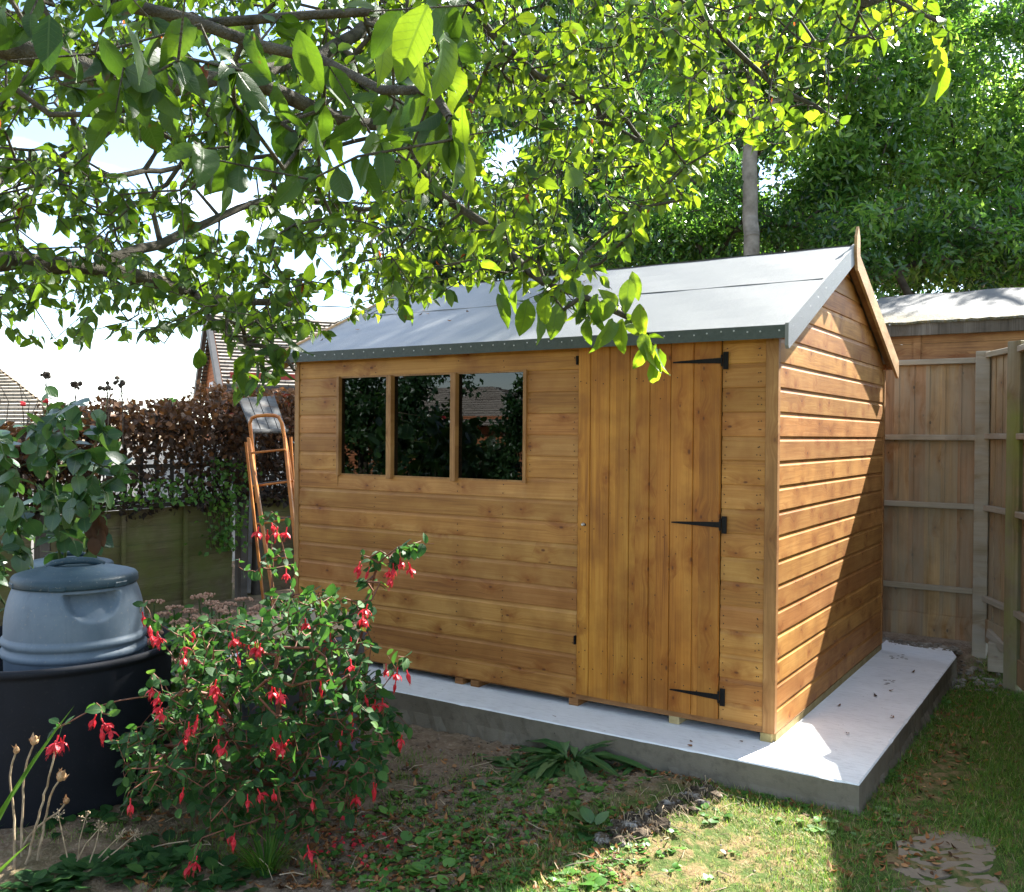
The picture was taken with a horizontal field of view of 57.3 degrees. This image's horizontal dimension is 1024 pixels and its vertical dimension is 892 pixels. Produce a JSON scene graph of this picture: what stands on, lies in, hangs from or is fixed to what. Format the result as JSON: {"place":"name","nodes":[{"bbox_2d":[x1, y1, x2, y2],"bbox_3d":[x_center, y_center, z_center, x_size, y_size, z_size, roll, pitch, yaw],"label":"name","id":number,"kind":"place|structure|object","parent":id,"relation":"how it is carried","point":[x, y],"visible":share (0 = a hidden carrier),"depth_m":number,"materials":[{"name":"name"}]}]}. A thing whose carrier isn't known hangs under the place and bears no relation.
{"place":"outdoors","nodes":[
{"label":"outdoors","id":0,"kind":"place"},
{"bbox_2d":[30,551,113,568],"bbox_3d":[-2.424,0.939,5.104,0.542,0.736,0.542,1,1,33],"label":"bin lid","id":1,"kind":"object","parent":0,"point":[39,562],"visible":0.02,"depth_m":5.09,"materials":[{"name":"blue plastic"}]},
{"bbox_2d":[298,607,315,623],"bbox_3d":[-0.939,0.777,4.285,0.100,0.068,0.100,1,1,33],"label":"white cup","id":2,"kind":"object","parent":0,"point":[313,616],"visible":0.1,"depth_m":4.26,"materials":[{"name":"plastic"}]},
{"bbox_2d":[0,434,1023,891],"bbox_3d":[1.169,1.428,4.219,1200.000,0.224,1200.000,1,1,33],"label":"ground","id":3,"kind":"structure","parent":0,"point":[50,852],"depth_m":3.60,"materials":[{"name":"plant"}]},
{"bbox_2d":[9,744,19,869],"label":"dried stalk","id":4,"kind":"object","parent":3,"relation":"on","point":[16,750],"visible":0.94,"depth_m":3.25,"materials":[{"name":"plant"}]},
{"bbox_2d":[0,517,33,625],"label":"fence","id":5,"kind":"object","parent":3,"relation":"on","point":[4,591],"visible":0.09,"depth_m":7.03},
{"bbox_2d":[19,466,33,512],"bbox_3d":[-4.165,0.261,6.433,0.025,0.518,1.810,1,1,33],"label":"trellis","id":6,"kind":"object","parent":5,"relation":"on","point":[25,469],"visible":0.05,"depth_m":7.14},
{"bbox_2d":[0,369,45,432],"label":"bungalow","id":7,"kind":"object","parent":3,"relation":"on","point":[9,385],"visible":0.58,"depth_m":14.27,"materials":[{"name":"beige tile"}]},
{"bbox_2d":[20,733,39,856],"bbox_3d":[-1.718,1.249,3.340,0.037,0.460,0.125,0,1,-42],"label":"dried stalk","id":8,"kind":"object","parent":3,"relation":"on","point":[33,740],"visible":0.94,"depth_m":3.37,"materials":[{"name":"plant"}]},
{"bbox_2d":[0,709,71,872],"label":"strap leaf plant","id":9,"kind":"object","parent":3,"relation":"on","point":[13,791],"visible":1,"depth_m":2.70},
{"bbox_2d":[25,751,57,864],"bbox_3d":[-1.638,1.258,3.277,0.163,0.437,0.028,1,1,24],"label":"dried stalk","id":10,"kind":"object","parent":3,"relation":"on","point":[37,821],"visible":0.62,"depth_m":3.29,"materials":[{"name":"plant"}]},
{"bbox_2d":[34,480,49,559],"bbox_3d":[-3.631,0.691,7.239,0.085,1.650,0.085,1,1,33],"label":"fence post","id":11,"kind":"object","parent":3,"relation":"on","point":[38,552],"visible":0.06,"depth_m":7.20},
{"bbox_2d":[39,371,50,406],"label":"dried flower","id":12,"kind":"object","parent":3,"relation":"on","point":[46,375],"visible":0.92,"depth_m":6.29,"materials":[{"name":"brown plant"}]},
{"bbox_2d":[23,795,69,847],"bbox_3d":[-1.698,1.368,3.416,0.219,0.230,0.046,1,1,25],"label":"dried stalk","id":13,"kind":"object","parent":3,"relation":"on","point":[66,800],"visible":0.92,"depth_m":3.42,"materials":[{"name":"plant"}]},
{"bbox_2d":[36,768,68,860],"bbox_3d":[-1.616,1.297,3.300,0.164,0.358,0.033,1,1,33],"label":"dried stalk","id":14,"kind":"object","parent":3,"relation":"on","point":[61,776],"visible":1,"depth_m":3.31,"materials":[{"name":"plant"}]},
{"bbox_2d":[50,808,67,857],"bbox_3d":[-1.566,1.363,3.245,0.051,0.213,0.047,1,1,14],"label":"dried umbel","id":15,"kind":"object","parent":3,"relation":"on","point":[58,815],"visible":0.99,"depth_m":3.25,"materials":[{"name":"plant"}]},
{"bbox_2d":[0,385,136,611],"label":"rose bush","id":16,"kind":"object","parent":3,"relation":"on","point":[80,495],"visible":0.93,"depth_m":4.45,"materials":[{"name":"green plant"}]},
{"bbox_2d":[70,381,82,443],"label":"dried flower","id":17,"kind":"object","parent":3,"relation":"on","point":[74,384],"visible":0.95,"depth_m":6.30,"materials":[{"name":"brown plant"}]},
{"bbox_2d":[77,811,90,858],"bbox_3d":[-1.498,1.371,3.275,0.061,0.195,0.034,1,1,5],"label":"dried umbel","id":18,"kind":"object","parent":3,"relation":"on","point":[82,829],"visible":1,"depth_m":3.28,"materials":[{"name":"plant"}]},
{"bbox_2d":[0,625,173,828],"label":"plastic tub","id":19,"kind":"object","parent":3,"relation":"on","point":[33,701],"visible":0.5,"depth_m":3.70,"materials":[{"name":"plastic"}]},
{"bbox_2d":[0,557,147,670],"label":"compost bin","id":20,"kind":"object","parent":19,"relation":"in","point":[67,612],"visible":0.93,"depth_m":3.84,"materials":[{"name":"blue plastic"}]},
{"bbox_2d":[76,822,107,861],"bbox_3d":[-1.463,1.383,3.240,0.129,0.173,0.040,1,1,5],"label":"dried umbel","id":21,"kind":"object","parent":3,"relation":"on","point":[102,828],"visible":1,"depth_m":3.25,"materials":[{"name":"plant"}]},
{"bbox_2d":[89,820,106,862],"bbox_3d":[-1.437,1.379,3.248,0.075,0.176,0.042,1,1,33],"label":"dried umbel","id":22,"kind":"object","parent":3,"relation":"on","point":[97,836],"visible":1,"depth_m":3.24,"materials":[{"name":"plant"}]},
{"bbox_2d":[97,381,113,424],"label":"dried flower","id":23,"kind":"object","parent":3,"relation":"on","point":[103,388],"visible":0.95,"depth_m":6.30,"materials":[{"name":"brown plant"}]},
{"bbox_2d":[98,828,125,857],"bbox_3d":[-1.404,1.401,3.283,0.124,0.134,0.047,1,1,22],"label":"dried umbel","id":24,"kind":"object","parent":3,"relation":"on","point":[122,833],"visible":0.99,"depth_m":3.27,"materials":[{"name":"plant"}]},
{"bbox_2d":[113,375,125,448],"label":"dried flower","id":25,"kind":"object","parent":3,"relation":"on","point":[121,382],"visible":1,"depth_m":6.29,"materials":[{"name":"brown plant"}]},
{"bbox_2d":[101,828,141,861],"bbox_3d":[-1.368,1.399,3.282,0.157,0.138,0.039,1,1,14],"label":"dried umbel","id":26,"kind":"object","parent":3,"relation":"on","point":[135,833],"visible":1,"depth_m":3.27,"materials":[{"name":"plant"}]},
{"bbox_2d":[0,801,277,891],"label":"ground cover","id":27,"kind":"object","parent":3,"relation":"on","point":[41,881],"visible":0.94,"depth_m":3.22,"materials":[{"name":"green plant"}]},
{"bbox_2d":[50,498,232,613],"bbox_3d":[-3.115,0.977,8.063,0.054,0.964,1.820,1,1,33],"label":"fence","id":28,"kind":"object","parent":3,"relation":"on","point":[162,559],"visible":0.41,"depth_m":8.24,"materials":[{"name":"wood"}]},
{"bbox_2d":[53,412,232,506],"bbox_3d":[-3.109,0.102,8.053,0.025,0.783,1.820,1,1,33],"label":"trellis","id":29,"kind":"object","parent":28,"relation":"on","point":[171,465],"visible":0.27,"depth_m":8.16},
{"bbox_2d":[0,378,294,556],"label":"hedge","id":30,"kind":"object","parent":3,"relation":"on","point":[179,412],"visible":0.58,"depth_m":8.28,"materials":[{"name":"brown plant"}]},
{"bbox_2d":[16,441,294,560],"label":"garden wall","id":31,"kind":"structure","parent":3,"relation":"on","point":[161,489],"depth_m":10.50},
{"bbox_2d":[145,592,274,786],"bbox_3d":[-1.447,1.123,4.505,0.719,0.689,1.195,0,1,-18],"label":"sedum","id":32,"kind":"object","parent":3,"relation":"on","point":[174,618],"visible":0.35,"depth_m":4.66,"materials":[{"name":"brown plant"}]},
{"bbox_2d":[44,511,431,879],"bbox_3d":[-0.959,0.866,3.564,1.286,1.242,1.170,0,1,-10],"label":"fuchsia","id":33,"kind":"object","parent":3,"relation":"on","point":[266,726],"visible":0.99,"depth_m":3.30,"materials":[{"name":"green plant"}]},
{"bbox_2d":[235,404,247,597],"bbox_3d":[-2.564,0.494,8.876,0.085,2.020,0.085,1,1,33],"label":"fence post","id":34,"kind":"object","parent":3,"relation":"on","point":[240,584],"visible":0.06,"depth_m":8.85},
{"bbox_2d":[251,472,262,594],"bbox_3d":[-2.455,0.878,9.017,0.075,1.250,0.075,1,1,33],"label":"fence post","id":35,"kind":"object","parent":3,"relation":"on","point":[255,588],"visible":0.3,"depth_m":8.99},
{"bbox_2d":[240,396,287,592],"bbox_3d":[-2.236,0.416,8.412,0.289,1.763,0.640,1,1,24],"label":"slatted board","id":36,"kind":"object","parent":3,"relation":"on","point":[268,404],"visible":0.71,"depth_m":8.30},
{"bbox_2d":[220,819,311,878],"bbox_3d":[-0.851,1.397,3.250,0.332,0.158,0.376,0,1,-14],"label":"grass tuft","id":37,"kind":"object","parent":3,"relation":"on","point":[269,856],"visible":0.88,"depth_m":3.26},
{"bbox_2d":[193,314,339,439],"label":"house","id":38,"kind":"structure","parent":3,"relation":"on","point":[217,368],"depth_m":20.75,"materials":[{"name":"orange tile"}]},
{"bbox_2d":[244,413,293,603],"bbox_3d":[-1.847,0.511,7.245,0.455,1.532,0.669,0,1,-14],"label":"stepladder","id":39,"kind":"object","parent":3,"relation":"on","point":[251,453],"visible":0.7,"depth_m":7.33,"materials":[{"name":"orange paint"}]},
{"bbox_2d":[247,492,293,594],"bbox_3d":[-2.088,0.943,9.643,0.054,0.969,1.650,1,1,33],"label":"fence","id":40,"kind":"object","parent":3,"relation":"on","point":[280,582],"visible":0.17,"depth_m":9.30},
{"bbox_2d":[248,406,288,492],"bbox_3d":[-2.081,0.028,9.632,0.025,0.858,1.650,1,1,33],"label":"trellis","id":41,"kind":"object","parent":40,"relation":"on","point":[285,488],"visible":0.06,"depth_m":9.23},
{"bbox_2d":[236,632,367,780],"bbox_3d":[-0.972,1.165,4.350,0.600,0.656,0.600,1,1,33],"label":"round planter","id":42,"kind":"object","parent":3,"relation":"on","point":[291,698],"visible":0.03,"depth_m":4.13,"materials":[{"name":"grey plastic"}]},
{"bbox_2d":[235,611,368,640],"bbox_3d":[-0.969,0.823,4.346,0.610,0.027,0.610,1,1,33],"label":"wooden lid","id":43,"kind":"object","parent":42,"relation":"on","point":[276,628],"visible":0.13,"depth_m":4.22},
{"bbox_2d":[277,798,397,873],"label":"fallen petals","id":44,"kind":"object","parent":3,"relation":"on","point":[354,843],"visible":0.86,"depth_m":3.44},
{"bbox_2d":[357,870,398,889],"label":"weed","id":45,"kind":"object","parent":3,"relation":"on","point":[385,873],"visible":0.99,"depth_m":3.11,"materials":[{"name":"green plant"}]},
{"bbox_2d":[120,745,650,891],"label":"fallen leaves","id":46,"kind":"object","parent":3,"relation":"on","point":[402,861],"visible":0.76,"depth_m":3.43,"materials":[{"name":"brown plant"}]},
{"bbox_2d":[364,806,409,822],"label":"weed","id":47,"kind":"object","parent":3,"relation":"on","point":[383,810],"visible":1,"depth_m":3.71,"materials":[{"name":"green plant"}]},
{"bbox_2d":[390,786,427,802],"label":"weed","id":48,"kind":"object","parent":3,"relation":"on","point":[425,792],"visible":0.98,"depth_m":3.94,"materials":[{"name":"green plant"}]},
{"bbox_2d":[397,831,434,860],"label":"weed","id":49,"kind":"object","parent":3,"relation":"on","point":[407,836],"visible":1,"depth_m":3.44,"materials":[{"name":"green plant"}]},
{"bbox_2d":[404,857,455,887],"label":"weed","id":50,"kind":"object","parent":3,"relation":"on","point":[414,868],"visible":0.98,"depth_m":3.22,"materials":[{"name":"green plant"}]},
{"bbox_2d":[359,143,517,294],"bbox_3d":[-0.848,-1.702,14.024,2.784,6.540,2.235,0,1,-16],"label":"tree","id":51,"kind":"object","parent":3,"relation":"on","point":[433,204],"visible":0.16,"depth_m":13.68,"materials":[{"name":"green plant"}]},
{"bbox_2d":[420,826,463,849],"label":"weed","id":52,"kind":"object","parent":3,"relation":"on","point":[428,831],"visible":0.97,"depth_m":3.51,"materials":[{"name":"green plant"}]},
{"bbox_2d":[276,737,618,891],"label":"soil crumbs","id":53,"kind":"object","parent":3,"relation":"on","point":[405,844],"visible":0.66,"depth_m":3.55,"materials":[{"name":"soil"}]},
{"bbox_2d":[274,808,625,890],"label":"ground cover","id":54,"kind":"object","parent":3,"relation":"on","point":[338,873],"visible":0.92,"depth_m":3.36,"materials":[{"name":"green plant"}]},
{"bbox_2d":[153,748,753,891],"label":"twigs","id":55,"kind":"object","parent":3,"relation":"on","point":[572,853],"visible":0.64,"depth_m":3.41,"materials":[{"name":"wood"}]},
{"bbox_2d":[437,867,485,890],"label":"weed","id":56,"kind":"object","parent":3,"relation":"on","point":[461,871],"visible":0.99,"depth_m":3.14,"materials":[{"name":"green plant"}]},
{"bbox_2d":[442,822,482,840],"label":"weed","id":57,"kind":"object","parent":3,"relation":"on","point":[464,825],"visible":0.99,"depth_m":3.52,"materials":[{"name":"green plant"}]},
{"bbox_2d":[0,0,956,407],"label":"apple tree","id":58,"kind":"object","parent":3,"relation":"on","point":[422,124],"visible":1,"depth_m":2.47,"materials":[{"name":"green plant"}]},
{"bbox_2d":[461,775,524,803],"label":"dock plant","id":59,"kind":"object","parent":3,"relation":"on","point":[481,782],"visible":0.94,"depth_m":4.01,"materials":[{"name":"green plant"}]},
{"bbox_2d":[480,872,526,891],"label":"weed","id":60,"kind":"object","parent":3,"relation":"on","point":[509,883],"visible":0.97,"depth_m":3.12,"materials":[{"name":"green plant"}]},
{"bbox_2d":[1,656,1023,891],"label":"grass","id":61,"kind":"structure","parent":3,"relation":"on","point":[980,824],"depth_m":3.66,"materials":[{"name":"plant"}]},
{"bbox_2d":[465,753,566,790],"bbox_3d":[0.078,1.447,4.233,0.577,0.044,0.552,1,1,10],"label":"dock plant","id":62,"kind":"object","parent":3,"relation":"on","point":[505,762],"visible":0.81,"depth_m":4.18,"materials":[{"name":"green plant"}]},
{"bbox_2d":[262,770,781,891],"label":"seedlings","id":63,"kind":"object","parent":3,"relation":"on","point":[416,812],"visible":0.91,"depth_m":3.41,"materials":[{"name":"green plant"}]},
{"bbox_2d":[543,807,575,820],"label":"weed","id":64,"kind":"object","parent":3,"relation":"on","point":[551,810],"visible":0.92,"depth_m":3.69,"materials":[{"name":"green plant"}]},
{"bbox_2d":[468,0,655,274],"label":"tree","id":65,"kind":"object","parent":3,"relation":"on","point":[497,137],"visible":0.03,"depth_m":18.80,"materials":[{"name":"green plant"}]},
{"bbox_2d":[492,738,659,788],"bbox_3d":[0.250,1.398,4.309,0.813,0.138,0.793,0,1,-15],"label":"dock plant","id":66,"kind":"object","parent":3,"relation":"on","point":[552,756],"visible":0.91,"depth_m":4.22,"materials":[{"name":"green plant"}]},
{"bbox_2d":[548,868,607,891],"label":"weed","id":67,"kind":"object","parent":3,"relation":"on","point":[597,878],"visible":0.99,"depth_m":3.12,"materials":[{"name":"green plant"}]},
{"bbox_2d":[390,0,776,273],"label":"tree","id":68,"kind":"object","parent":3,"relation":"on","point":[561,7],"visible":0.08,"depth_m":11.66,"materials":[{"name":"green plant"}]},
{"bbox_2d":[566,786,603,801],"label":"weed","id":69,"kind":"object","parent":3,"relation":"on","point":[573,791],"visible":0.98,"depth_m":3.88,"materials":[{"name":"green plant"}]},
{"bbox_2d":[353,749,819,890],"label":"pebbles","id":70,"kind":"object","parent":3,"relation":"on","point":[440,750],"visible":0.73,"depth_m":3.46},
{"bbox_2d":[565,859,610,879],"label":"weed","id":71,"kind":"object","parent":3,"relation":"on","point":[589,863],"visible":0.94,"depth_m":3.24,"materials":[{"name":"green plant"}]},
{"bbox_2d":[221,640,957,814],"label":"concrete slab","id":72,"kind":"structure","parent":3,"relation":"on","point":[817,754],"depth_m":4.49,"materials":[{"name":"concrete"}]},
{"bbox_2d":[284,226,898,742],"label":"garden shed","id":73,"kind":"structure","parent":72,"relation":"on","point":[696,532],"depth_m":4.84,"materials":[{"name":"brown wood"}]},
{"bbox_2d":[336,370,527,482],"bbox_3d":[-0.479,-0.108,5.270,1.342,0.598,0.056,1,1,33],"label":"window","id":74,"kind":"structure","parent":73,"relation":"in","point":[453,426],"depth_m":5.25,"materials":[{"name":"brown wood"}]},
{"bbox_2d":[320,280,914,745],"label":"stray leaves","id":75,"kind":"object","parent":73,"relation":"on","point":[690,740],"visible":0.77,"depth_m":5.02,"materials":[{"name":"brown plant"}]},
{"bbox_2d":[576,341,728,718],"bbox_3d":[0.657,0.383,4.513,0.782,1.749,0.029,1,1,33],"label":"door","id":76,"kind":"structure","parent":73,"relation":"in","point":[651,525],"depth_m":4.50,"materials":[{"name":"brown wood"}]},
{"bbox_2d":[568,806,620,841],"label":"dock plant","id":77,"kind":"object","parent":3,"relation":"on","point":[585,814],"visible":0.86,"depth_m":3.58,"materials":[{"name":"green plant"}]},
{"bbox_2d":[607,806,626,816],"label":"weed","id":78,"kind":"object","parent":3,"relation":"on","point":[611,812],"visible":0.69,"depth_m":3.67,"materials":[{"name":"green plant"}]},
{"bbox_2d":[614,756,671,779],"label":"dock plant","id":79,"kind":"object","parent":3,"relation":"on","point":[626,770],"visible":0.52,"depth_m":4.15,"materials":[{"name":"green plant"}]},
{"bbox_2d":[593,775,727,846],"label":"pebbles","id":80,"kind":"object","parent":3,"relation":"on","point":[632,821],"visible":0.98,"depth_m":3.59,"materials":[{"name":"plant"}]},
{"bbox_2d":[491,746,836,824],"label":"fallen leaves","id":81,"kind":"object","parent":3,"relation":"on","point":[690,779],"visible":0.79,"depth_m":3.92,"materials":[{"name":"brown plant"}]},
{"bbox_2d":[696,803,732,822],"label":"weed","id":82,"kind":"object","parent":3,"relation":"on","point":[711,819],"visible":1,"depth_m":3.68,"materials":[{"name":"green plant"}]},
{"bbox_2d":[553,157,891,286],"bbox_3d":[2.374,-0.856,10.609,3.943,4.947,2.439,0,1,-13],"label":"shrub","id":83,"kind":"object","parent":3,"relation":"on","point":[660,248],"visible":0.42,"depth_m":10.14,"materials":[{"name":"green plant"}]},
{"bbox_2d":[593,0,919,254],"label":"tree","id":84,"kind":"object","parent":3,"relation":"on","point":[751,231],"visible":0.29,"depth_m":9.63,"materials":[{"name":"green plant"}]},
{"bbox_2d":[590,2,934,298],"bbox_3d":[4.596,-4.116,18.071,7.023,11.438,4.663,1,1,33],"label":"tree","id":85,"kind":"object","parent":3,"relation":"on","point":[762,154],"visible":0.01,"depth_m":17.49,"materials":[{"name":"green plant"}]},
{"bbox_2d":[773,797,810,811],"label":"weed","id":86,"kind":"object","parent":3,"relation":"on","point":[805,805],"visible":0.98,"depth_m":3.78,"materials":[{"name":"green plant"}]},
{"bbox_2d":[581,685,1023,891],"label":"fallen leaves","id":87,"kind":"object","parent":3,"relation":"on","point":[726,851],"visible":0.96,"depth_m":3.56,"materials":[{"name":"brown plant"}]},
{"bbox_2d":[796,816,842,834],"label":"weed","id":88,"kind":"object","parent":3,"relation":"on","point":[821,829],"visible":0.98,"depth_m":3.58,"materials":[{"name":"green plant"}]},
{"bbox_2d":[849,832,889,845],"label":"weed","id":89,"kind":"object","parent":3,"relation":"on","point":[878,844],"visible":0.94,"depth_m":3.44,"materials":[{"name":"green plant"}]},
{"bbox_2d":[860,805,900,824],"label":"weed","id":90,"kind":"object","parent":3,"relation":"on","point":[884,809],"visible":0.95,"depth_m":3.69,"materials":[{"name":"green plant"}]},
{"bbox_2d":[758,0,1023,288],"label":"tree","id":91,"kind":"object","parent":3,"relation":"on","point":[859,149],"visible":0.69,"depth_m":10.41,"materials":[{"name":"green plant"}]},
{"bbox_2d":[884,769,904,782],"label":"weed","id":92,"kind":"object","parent":3,"relation":"on","point":[893,770],"visible":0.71,"depth_m":4.12,"materials":[{"name":"green plant"}]},
{"bbox_2d":[894,865,924,879],"bbox_3d":[1.350,1.483,3.216,0.073,0.050,0.120,0,1,-4],"label":"paving stone","id":93,"kind":"object","parent":3,"relation":"on","point":[911,872],"visible":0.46,"depth_m":3.20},
{"bbox_2d":[798,160,1023,299],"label":"shrub","id":94,"kind":"object","parent":3,"relation":"on","point":[944,250],"visible":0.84,"depth_m":9.19,"materials":[{"name":"green plant"}]},
{"bbox_2d":[825,675,1018,891],"bbox_3d":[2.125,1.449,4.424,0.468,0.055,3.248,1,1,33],"label":"fallen leaves","id":95,"kind":"object","parent":3,"relation":"on","point":[877,861],"visible":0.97,"depth_m":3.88,"materials":[{"name":"brown plant"}]},
{"bbox_2d":[861,0,1023,299],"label":"tree","id":96,"kind":"object","parent":3,"relation":"on","point":[989,9],"visible":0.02,"depth_m":18.45,"materials":[{"name":"green plant"}]},
{"bbox_2d":[896,831,995,879],"bbox_3d":[1.570,1.487,3.368,0.299,0.050,0.481,2,2,68],"label":"paving stone","id":97,"kind":"object","parent":3,"relation":"on","point":[976,861],"visible":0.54,"depth_m":3.38,"materials":[{"name":"stone"}]},
{"bbox_2d":[882,637,1011,695],"bbox_3d":[2.708,1.385,5.956,0.909,0.160,0.614,1,1,33],"label":"rubble","id":98,"kind":"object","parent":3,"relation":"on","point":[958,651],"visible":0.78,"depth_m":5.99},
{"bbox_2d":[891,874,1007,891],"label":"paving stone","id":99,"kind":"object","parent":3,"relation":"on","point":[990,887],"visible":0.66,"depth_m":3.12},
{"bbox_2d":[877,287,1023,359],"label":"neighbour shed","id":100,"kind":"structure","parent":3,"relation":"on","point":[965,324],"depth_m":7.00,"materials":[{"name":"wood"}]},
{"bbox_2d":[972,351,990,658],"bbox_3d":[3.045,0.410,6.075,0.085,2.045,0.085,1,1,33],"label":"fence post","id":101,"kind":"object","parent":3,"relation":"on","point":[981,495],"visible":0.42,"depth_m":6.04,"materials":[{"name":"wood"}]},
{"bbox_2d":[883,357,975,641],"bbox_3d":[2.578,0.344,6.395,1.069,1.851,0.048,1,1,34],"label":"fence","id":102,"kind":"object","parent":101,"relation":"attached to","point":[929,496],"visible":0.5,"depth_m":6.26,"materials":[{"name":"wood"}]},
{"bbox_2d":[987,641,1002,672],"bbox_3d":[3.025,1.315,5.850,0.090,0.180,0.090,1,1,33],"label":"timber stub","id":103,"kind":"object","parent":3,"relation":"on","point":[995,658],"visible":0.6,"depth_m":5.82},
{"bbox_2d":[982,347,1007,642],"bbox_3d":[3.038,0.332,5.841,0.049,1.866,0.435,1,1,6],"label":"fence","id":104,"kind":"object","parent":103,"relation":"on","point":[993,599],"visible":0.58,"depth_m":5.89,"materials":[{"name":"wood"}]},
{"bbox_2d":[986,629,1002,652],"bbox_3d":[3.025,1.218,5.802,0.050,0.117,0.289,0,1,3],"label":"timber rail","id":105,"kind":"object","parent":104,"relation":"attached to","point":[991,636],"visible":0.52,"depth_m":5.83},
{"bbox_2d":[1003,340,1023,693],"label":"fence post","id":106,"kind":"object","parent":3,"relation":"on","point":[1013,501],"visible":0.74,"depth_m":5.54,"materials":[{"name":"wood"}]},
{"bbox_2d":[1013,344,1023,690],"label":"fence","id":107,"kind":"object","parent":3,"relation":"on","point":[1019,615],"visible":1,"depth_m":5.48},
{"bbox_2d":[0,0,1023,428],"label":"sky","id":108,"kind":"structure","parent":0,"point":[144,366],"materials":[{"name":"white"}]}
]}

